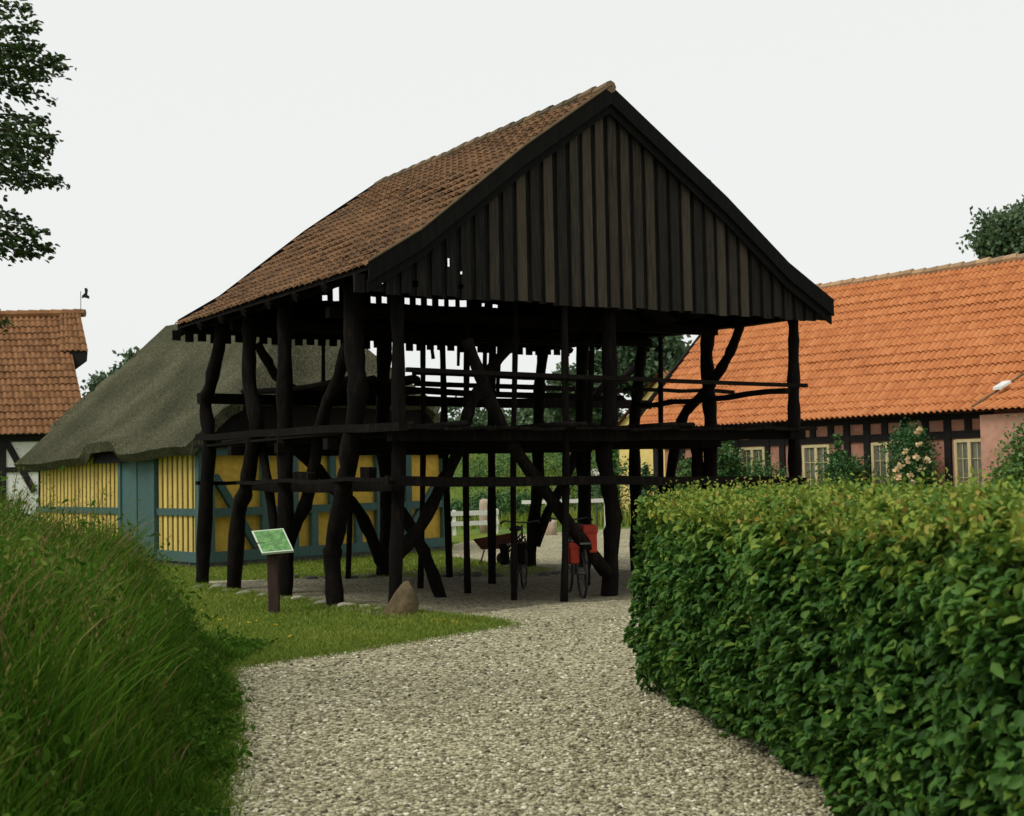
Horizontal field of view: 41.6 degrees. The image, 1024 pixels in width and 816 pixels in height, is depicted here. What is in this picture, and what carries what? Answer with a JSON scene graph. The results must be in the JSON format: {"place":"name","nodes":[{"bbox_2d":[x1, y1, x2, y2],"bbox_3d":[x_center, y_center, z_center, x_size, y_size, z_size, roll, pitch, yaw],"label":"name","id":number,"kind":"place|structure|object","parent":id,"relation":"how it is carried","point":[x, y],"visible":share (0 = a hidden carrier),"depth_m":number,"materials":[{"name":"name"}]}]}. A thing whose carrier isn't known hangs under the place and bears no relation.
{"place":"outdoors","nodes":[
{"label":"outdoors","id":0,"kind":"place"},
{"bbox_2d":[145,532,554,665],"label":"lawn","id":1,"kind":"structure","parent":0,"point":[458,537],"depth_m":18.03,"materials":[{"name":"green plant"}]},
{"bbox_2d":[0,0,76,331],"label":"lime tree","id":2,"kind":"object","parent":1,"relation":"on","point":[13,142],"visible":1,"depth_m":8.46,"materials":[{"name":"green plant"}]},
{"bbox_2d":[0,465,215,775],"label":"seed heads","id":3,"kind":"object","parent":1,"relation":"on","point":[8,667],"visible":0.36,"depth_m":7.69,"materials":[{"name":"green plant"}]},
{"bbox_2d":[0,472,256,815],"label":"tall grass","id":4,"kind":"structure","parent":1,"relation":"on","point":[132,759],"depth_m":6.41,"materials":[{"name":"green plant"}]},
{"bbox_2d":[0,466,283,815],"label":"weed leaves","id":5,"kind":"object","parent":1,"relation":"on","point":[225,727],"visible":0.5,"depth_m":7.52,"materials":[{"name":"green plant"}]},
{"bbox_2d":[252,528,293,613],"bbox_3d":[-2.969,2.128,16.733,0.591,1.248,0.397,-1,-3,0],"label":"information sign","id":6,"kind":"object","parent":1,"relation":"on","point":[272,544],"visible":0.75,"depth_m":16.64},
{"bbox_2d":[305,575,318,578],"bbox_3d":[-3.309,2.833,22.366,0.184,0.107,0.259,-4,-4,40],"label":"edging stone","id":7,"kind":"object","parent":1,"relation":"on","point":[312,577],"visible":0.69,"depth_m":22.30,"materials":[{"name":"grey stone"}]},
{"bbox_2d":[313,599,325,604],"bbox_3d":[-2.487,2.591,17.835,0.320,0.121,0.239,-1,-3,6],"label":"edging stone","id":8,"kind":"object","parent":1,"relation":"on","point":[323,601],"visible":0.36,"depth_m":17.76,"materials":[{"name":"grey stone"}]},
{"bbox_2d":[337,602,354,605],"bbox_3d":[-2.158,2.562,17.391,0.302,0.112,0.219,-4,-4,41],"label":"edging stone","id":9,"kind":"object","parent":1,"relation":"on","point":[342,603],"visible":0.42,"depth_m":17.32,"materials":[{"name":"grey stone"}]},
{"bbox_2d":[185,581,526,815],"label":"edge grass","id":10,"kind":"structure","parent":1,"relation":"on","point":[493,625],"depth_m":12.80,"materials":[{"name":"green plant"}]},
{"bbox_2d":[365,574,376,577],"bbox_3d":[-2.361,2.821,22.420,0.228,0.109,0.186,-3,-4,36],"label":"edging stone","id":11,"kind":"object","parent":1,"relation":"on","point":[370,576],"visible":0.59,"depth_m":22.34,"materials":[{"name":"grey stone"}]},
{"bbox_2d":[383,581,418,615],"bbox_3d":[-1.340,2.466,16.196,0.448,0.784,0.355,-1,-3,0],"label":"boulder","id":12,"kind":"object","parent":1,"relation":"on","point":[403,600],"visible":0.52,"depth_m":16.09,"materials":[{"name":"stone"}]},
{"bbox_2d":[453,572,463,575],"bbox_3d":[-0.885,2.791,22.477,0.242,0.113,0.297,0,-3,-18],"label":"edging stone","id":13,"kind":"object","parent":1,"relation":"on","point":[459,573],"visible":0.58,"depth_m":22.37,"materials":[{"name":"grey stone"}]},
{"bbox_2d":[451,509,498,535],"bbox_3d":[-1.077,3.257,38.472,1.568,0.720,0.152,0,-3,-29],"label":"white fence","id":14,"kind":"object","parent":1,"relation":"on","point":[454,522],"visible":0.75,"depth_m":38.36,"materials":[{"name":"paint"}]},
{"bbox_2d":[471,572,483,576],"bbox_3d":[-0.585,2.770,22.235,0.240,0.137,0.309,-2,-3,13],"label":"edging stone","id":15,"kind":"object","parent":1,"relation":"on","point":[474,574],"visible":0.55,"depth_m":22.15,"materials":[{"name":"grey stone"}]},
{"bbox_2d":[479,499,487,532],"bbox_3d":[-0.795,3.212,39.465,0.348,1.100,0.349,-1,-3,0],"label":"stone gatepost","id":16,"kind":"object","parent":1,"relation":"on","point":[482,506],"visible":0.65,"depth_m":39.33,"materials":[{"name":"beige stone"}]},
{"bbox_2d":[172,80,834,605],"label":"pole barn","id":17,"kind":"structure","parent":1,"relation":"on","point":[606,216],"depth_m":18.58,"materials":[{"name":"wood"}]},
{"bbox_2d":[538,571,550,575],"bbox_3d":[0.532,2.746,22.092,0.207,0.135,0.295,-1,-3,0],"label":"edging stone","id":18,"kind":"object","parent":1,"relation":"on","point":[544,573],"visible":0.68,"depth_m":21.99,"materials":[{"name":"grey stone"}]},
{"bbox_2d":[220,563,646,616],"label":"barn floor","id":19,"kind":"structure","parent":0,"point":[483,596],"depth_m":19.43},
{"bbox_2d":[500,520,539,589],"bbox_3d":[0.099,2.114,19.195,0.593,1.016,1.684,-2,-3,8],"label":"bicycle","id":20,"kind":"object","parent":19,"relation":"on","point":[520,567],"visible":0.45,"depth_m":19.34,"materials":[{"name":"black metal"}]},
{"bbox_2d":[499,542,527,564],"bbox_3d":[0.022,2.019,18.658,0.365,0.296,0.266,-2,-3,8],"label":"saddlebag","id":21,"kind":"object","parent":20,"relation":"hanging from","point":[522,553],"visible":0.98,"depth_m":18.55,"materials":[{"name":"black fabric"}]},
{"bbox_2d":[549,516,592,597],"bbox_3d":[0.856,2.035,18.467,0.624,1.070,1.773,-1,-3,-8],"label":"bicycle","id":22,"kind":"object","parent":19,"relation":"on","point":[573,569],"visible":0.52,"depth_m":18.11,"materials":[{"name":"black metal"}]},
{"bbox_2d":[568,524,597,563],"bbox_3d":[0.930,1.812,17.908,0.389,0.513,0.300,-1,-3,-8],"label":"pannier bag","id":23,"kind":"object","parent":22,"relation":"attached to","point":[590,531],"visible":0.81,"depth_m":17.78,"materials":[{"name":"red fabric"}]},
{"bbox_2d":[0,0,1023,419],"label":"sky","id":24,"kind":"structure","parent":0,"point":[860,138],"materials":[{"name":"white"}]},
{"bbox_2d":[449,450,641,534],"bbox_3d":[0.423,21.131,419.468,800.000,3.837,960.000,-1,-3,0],"label":"ground","id":25,"kind":"structure","parent":0,"point":[502,530],"depth_m":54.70,"materials":[{"name":"green plant"}]},
{"bbox_2d":[0,309,87,520],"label":"timbered house","id":26,"kind":"structure","parent":25,"relation":"on","point":[43,355],"depth_m":43.68,"materials":[{"name":"orange tile"}]},
{"bbox_2d":[80,288,88,310],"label":"weather vane","id":27,"kind":"object","parent":26,"relation":"attached to","point":[84,295],"visible":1,"depth_m":45.77,"materials":[{"name":"black metal"}]},
{"bbox_2d":[79,366,112,395],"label":"tree","id":28,"kind":"object","parent":25,"relation":"on","point":[95,380],"visible":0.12,"depth_m":57.95,"materials":[{"name":"green plant"}]},
{"bbox_2d":[99,346,139,374],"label":"tree","id":29,"kind":"object","parent":25,"relation":"on","point":[129,355],"visible":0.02,"depth_m":60.02,"materials":[{"name":"green plant"}]},
{"bbox_2d":[14,324,449,567],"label":"thatched house","id":30,"kind":"structure","parent":25,"relation":"on","point":[132,425],"depth_m":28.49,"materials":[{"name":"yellow paint"}]},
{"bbox_2d":[122,462,137,553],"bbox_3d":[-8.082,2.025,28.503,0.060,2.090,0.847,1,-4,-38],"label":"door","id":31,"kind":"structure","parent":30,"relation":"in","point":[129,470],"depth_m":28.42,"materials":[{"name":"teal wood"}]},
{"bbox_2d":[138,460,150,554],"bbox_3d":[-7.521,1.977,27.793,0.060,2.090,0.847,1,-4,-38],"label":"door","id":32,"kind":"structure","parent":30,"relation":"in","point":[144,467],"depth_m":27.82,"materials":[{"name":"teal wood"}]},
{"bbox_2d":[438,396,462,421],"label":"tree","id":33,"kind":"object","parent":25,"relation":"on","point":[452,414],"visible":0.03,"depth_m":77.84,"materials":[{"name":"green plant"}]},
{"bbox_2d":[450,494,480,521],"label":"shrub","id":34,"kind":"object","parent":25,"relation":"on","point":[455,506],"visible":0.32,"depth_m":46.00,"materials":[{"name":"green plant"}]},
{"bbox_2d":[451,407,508,425],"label":"tree","id":35,"kind":"object","parent":25,"relation":"on","point":[480,420],"visible":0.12,"depth_m":75.44,"materials":[{"name":"green plant"}]},
{"bbox_2d":[453,453,516,476],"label":"shrub","id":36,"kind":"object","parent":25,"relation":"on","point":[481,471],"visible":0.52,"depth_m":57.70,"materials":[{"name":"green plant"}]},
{"bbox_2d":[462,487,529,518],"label":"shrub","id":37,"kind":"object","parent":25,"relation":"on","point":[482,496],"visible":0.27,"depth_m":46.77,"materials":[{"name":"green plant"}]},
{"bbox_2d":[485,408,552,426],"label":"tree","id":38,"kind":"object","parent":25,"relation":"on","point":[524,416],"visible":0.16,"depth_m":71.34,"materials":[{"name":"green plant"}]},
{"bbox_2d":[496,486,545,519],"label":"shrub","id":39,"kind":"object","parent":25,"relation":"on","point":[525,496],"visible":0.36,"depth_m":47.75,"materials":[{"name":"green plant"}]},
{"bbox_2d":[495,453,561,474],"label":"shrub","id":40,"kind":"object","parent":25,"relation":"on","point":[545,469],"visible":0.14,"depth_m":59.86,"materials":[{"name":"green plant"}]},
{"bbox_2d":[528,451,595,475],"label":"shrub","id":41,"kind":"object","parent":25,"relation":"on","point":[558,459],"visible":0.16,"depth_m":56.93,"materials":[{"name":"green plant"}]},
{"bbox_2d":[522,499,605,527],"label":"white fence","id":42,"kind":"object","parent":25,"relation":"on","point":[570,501],"visible":0.25,"depth_m":40.58,"materials":[{"name":"paint"}]},
{"bbox_2d":[544,362,601,453],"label":"tree","id":43,"kind":"object","parent":25,"relation":"on","point":[556,413],"visible":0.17,"depth_m":65.21,"materials":[{"name":"green plant"}]},
{"bbox_2d":[530,471,621,508],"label":"shrub","id":44,"kind":"object","parent":25,"relation":"on","point":[576,495],"visible":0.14,"depth_m":49.74,"materials":[{"name":"green plant"}]},
{"bbox_2d":[591,469,598,498],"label":"flowering shrub","id":45,"kind":"object","parent":25,"relation":"on","point":[596,473],"visible":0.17,"depth_m":51.72,"materials":[{"name":"white plant"}]},
{"bbox_2d":[595,486,597,525],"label":"metal post","id":46,"kind":"object","parent":25,"relation":"on","point":[596,506],"visible":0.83,"depth_m":41.91,"materials":[{"name":"metal"}]},
{"bbox_2d":[574,347,626,423],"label":"tree","id":47,"kind":"object","parent":25,"relation":"on","point":[597,361],"visible":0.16,"depth_m":69.75,"materials":[{"name":"green plant"}]},
{"bbox_2d":[575,450,629,515],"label":"shrub","id":48,"kind":"object","parent":25,"relation":"on","point":[621,471],"visible":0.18,"depth_m":46.91,"materials":[{"name":"green plant"}]},
{"bbox_2d":[612,450,620,504],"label":"shrub","id":49,"kind":"object","parent":25,"relation":"on","point":[615,454],"visible":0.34,"depth_m":43.73,"materials":[{"name":"green plant"}]},
{"bbox_2d":[594,335,691,399],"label":"tree","id":50,"kind":"object","parent":25,"relation":"on","point":[675,348],"visible":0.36,"depth_m":61.05,"materials":[{"name":"green plant"}]},
{"bbox_2d":[641,462,653,520],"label":"shrub","id":51,"kind":"object","parent":25,"relation":"on","point":[645,471],"visible":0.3,"depth_m":43.82,"materials":[{"name":"green plant"}]},
{"bbox_2d":[617,370,681,510],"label":"yellow house","id":52,"kind":"structure","parent":25,"relation":"on","point":[646,455],"depth_m":48.63,"materials":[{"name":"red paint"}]},
{"bbox_2d":[623,465,1023,815],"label":"hedge","id":53,"kind":"object","parent":25,"relation":"on","point":[843,639],"visible":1,"depth_m":6.15,"materials":[{"name":"green plant"}]},
{"bbox_2d":[628,253,1023,493],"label":"pink farmhouse","id":54,"kind":"object","parent":25,"relation":"on","point":[937,352],"visible":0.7,"depth_m":33.75,"materials":[{"name":"tile"}]},
{"bbox_2d":[739,447,765,475],"bbox_3d":[6.311,1.681,35.237,0.100,1.310,0.846,1,-4,-40],"label":"window","id":55,"kind":"structure","parent":54,"relation":"in","point":[754,451],"depth_m":35.23,"materials":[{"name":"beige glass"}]},
{"bbox_2d":[802,444,831,485],"bbox_3d":[7.628,1.575,33.668,0.100,1.310,0.836,1,-4,-40],"label":"window","id":56,"kind":"structure","parent":54,"relation":"in","point":[809,456],"depth_m":33.81,"materials":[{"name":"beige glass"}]},
{"bbox_2d":[871,442,901,487],"bbox_3d":[8.962,1.468,32.078,0.100,1.310,0.876,1,-4,-40],"label":"window","id":57,"kind":"structure","parent":54,"relation":"in","point":[876,457],"depth_m":32.28,"materials":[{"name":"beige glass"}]},
{"bbox_2d":[954,439,981,486],"bbox_3d":[10.357,1.355,30.417,0.100,1.310,0.754,1,-4,-40],"label":"window","id":58,"kind":"structure","parent":54,"relation":"in","point":[965,454],"depth_m":30.51,"materials":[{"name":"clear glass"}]},
{"bbox_2d":[956,194,1023,258],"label":"tree","id":59,"kind":"object","parent":25,"relation":"on","point":[1001,232],"visible":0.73,"depth_m":55.63,"materials":[{"name":"green plant"}]},
{"bbox_2d":[989,466,1003,489],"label":"shrub","id":60,"kind":"object","parent":25,"relation":"on","point":[992,481],"visible":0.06,"depth_m":29.05,"materials":[{"name":"green plant"}]},
{"bbox_2d":[208,529,898,815],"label":"gravel path","id":61,"kind":"structure","parent":0,"point":[549,551],"depth_m":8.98,"materials":[{"name":"grey gravel"}]},
{"bbox_2d":[473,533,525,563],"bbox_3d":[-0.240,2.638,25.313,1.012,0.636,0.634,-1,-3,0],"label":"wheelbarrow","id":62,"kind":"object","parent":61,"relation":"on","point":[482,543],"visible":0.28,"depth_m":25.08,"materials":[{"name":"red metal"}]},
{"bbox_2d":[546,520,556,534],"bbox_3d":[1.082,3.349,37.192,0.324,0.520,0.335,-1,-3,0],"label":"stone gatepost","id":63,"kind":"object","parent":61,"relation":"on","point":[551,528],"visible":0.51,"depth_m":37.06,"materials":[{"name":"beige stone"}]},
{"bbox_2d":[550,571,560,573],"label":"edging stone","id":64,"kind":"object","parent":61,"relation":"on","point":[556,572],"visible":0.39,"depth_m":22.30,"materials":[{"name":"grey stone"}]},
{"bbox_2d":[674,454,692,491],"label":"shrub","id":65,"kind":"object","parent":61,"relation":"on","point":[685,463],"visible":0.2,"depth_m":36.01,"materials":[{"name":"green plant"}]},
{"bbox_2d":[703,440,759,491],"bbox_3d":[5.640,1.924,35.126,1.593,2.893,1.597,-1,-3,0],"label":"shrub","id":66,"kind":"object","parent":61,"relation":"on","point":[727,457],"visible":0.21,"depth_m":34.86,"materials":[{"name":"green plant"}]},
{"bbox_2d":[731,450,788,490],"bbox_3d":[6.430,2.180,34.045,2.112,2.244,2.086,1,-4,-41],"label":"shrub","id":67,"kind":"object","parent":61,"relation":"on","point":[759,471],"visible":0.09,"depth_m":33.84,"materials":[{"name":"green plant"}]},
{"bbox_2d":[825,433,845,485],"bbox_3d":[7.783,1.879,32.237,0.594,2.596,0.598,2,-4,-43],"label":"shrub","id":68,"kind":"object","parent":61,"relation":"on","point":[838,445],"visible":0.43,"depth_m":32.21,"materials":[{"name":"green plant"}]},
{"bbox_2d":[806,444,877,486],"bbox_3d":[7.949,2.008,32.111,1.872,2.338,1.961,-1,-3,0],"label":"shrub","id":69,"kind":"object","parent":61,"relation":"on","point":[847,470],"visible":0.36,"depth_m":31.92,"materials":[{"name":"green plant"}]},
{"bbox_2d":[877,417,947,487],"bbox_3d":[9.108,1.633,30.698,1.656,2.878,1.881,-1,-3,0],"label":"rose bush","id":70,"kind":"object","parent":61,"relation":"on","point":[910,464],"visible":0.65,"depth_m":30.48,"materials":[{"name":"green plant"}]},
{"bbox_2d":[984,415,1023,489],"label":"shrub","id":71,"kind":"object","parent":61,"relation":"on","point":[1015,461],"visible":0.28,"depth_m":28.51,"materials":[{"name":"green plant"}]},
{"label":"grass bank","id":72,"kind":"structure","parent":0,"visible":0},
{"bbox_2d":[0,481,33,561],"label":"wild weed","id":73,"kind":"object","parent":72,"relation":"on","point":[17,504],"visible":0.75,"depth_m":7.82,"materials":[{"name":"green plant"}]},
{"bbox_2d":[6,443,31,510],"bbox_3d":[-4.151,0.761,11.276,0.235,0.936,0.156,-1,-3,0],"label":"wild weed","id":74,"kind":"object","parent":72,"relation":"on","point":[16,475],"visible":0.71,"depth_m":11.30,"materials":[{"name":"green plant"}]},
{"bbox_2d":[41,482,57,539],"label":"wild weed","id":75,"kind":"object","parent":72,"relation":"on","point":[50,507],"visible":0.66,"depth_m":10.08,"materials":[{"name":"green plant"}]},
{"bbox_2d":[62,484,84,524],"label":"wild weed","id":76,"kind":"object","parent":72,"relation":"on","point":[75,508],"visible":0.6,"depth_m":10.20,"materials":[{"name":"green plant"}]},
{"bbox_2d":[83,482,105,528],"bbox_3d":[-3.258,0.985,10.443,0.207,0.828,0.200,-1,-3,0],"label":"wild weed","id":77,"kind":"object","parent":72,"relation":"on","point":[92,517],"visible":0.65,"depth_m":10.46,"materials":[{"name":"green plant"}]},
{"bbox_2d":[87,470,115,542],"bbox_3d":[-3.127,0.898,10.134,0.323,0.895,0.145,1,-3,-33],"label":"wild weed","id":78,"kind":"object","parent":72,"relation":"on","point":[100,504],"visible":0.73,"depth_m":10.16,"materials":[{"name":"green plant"}]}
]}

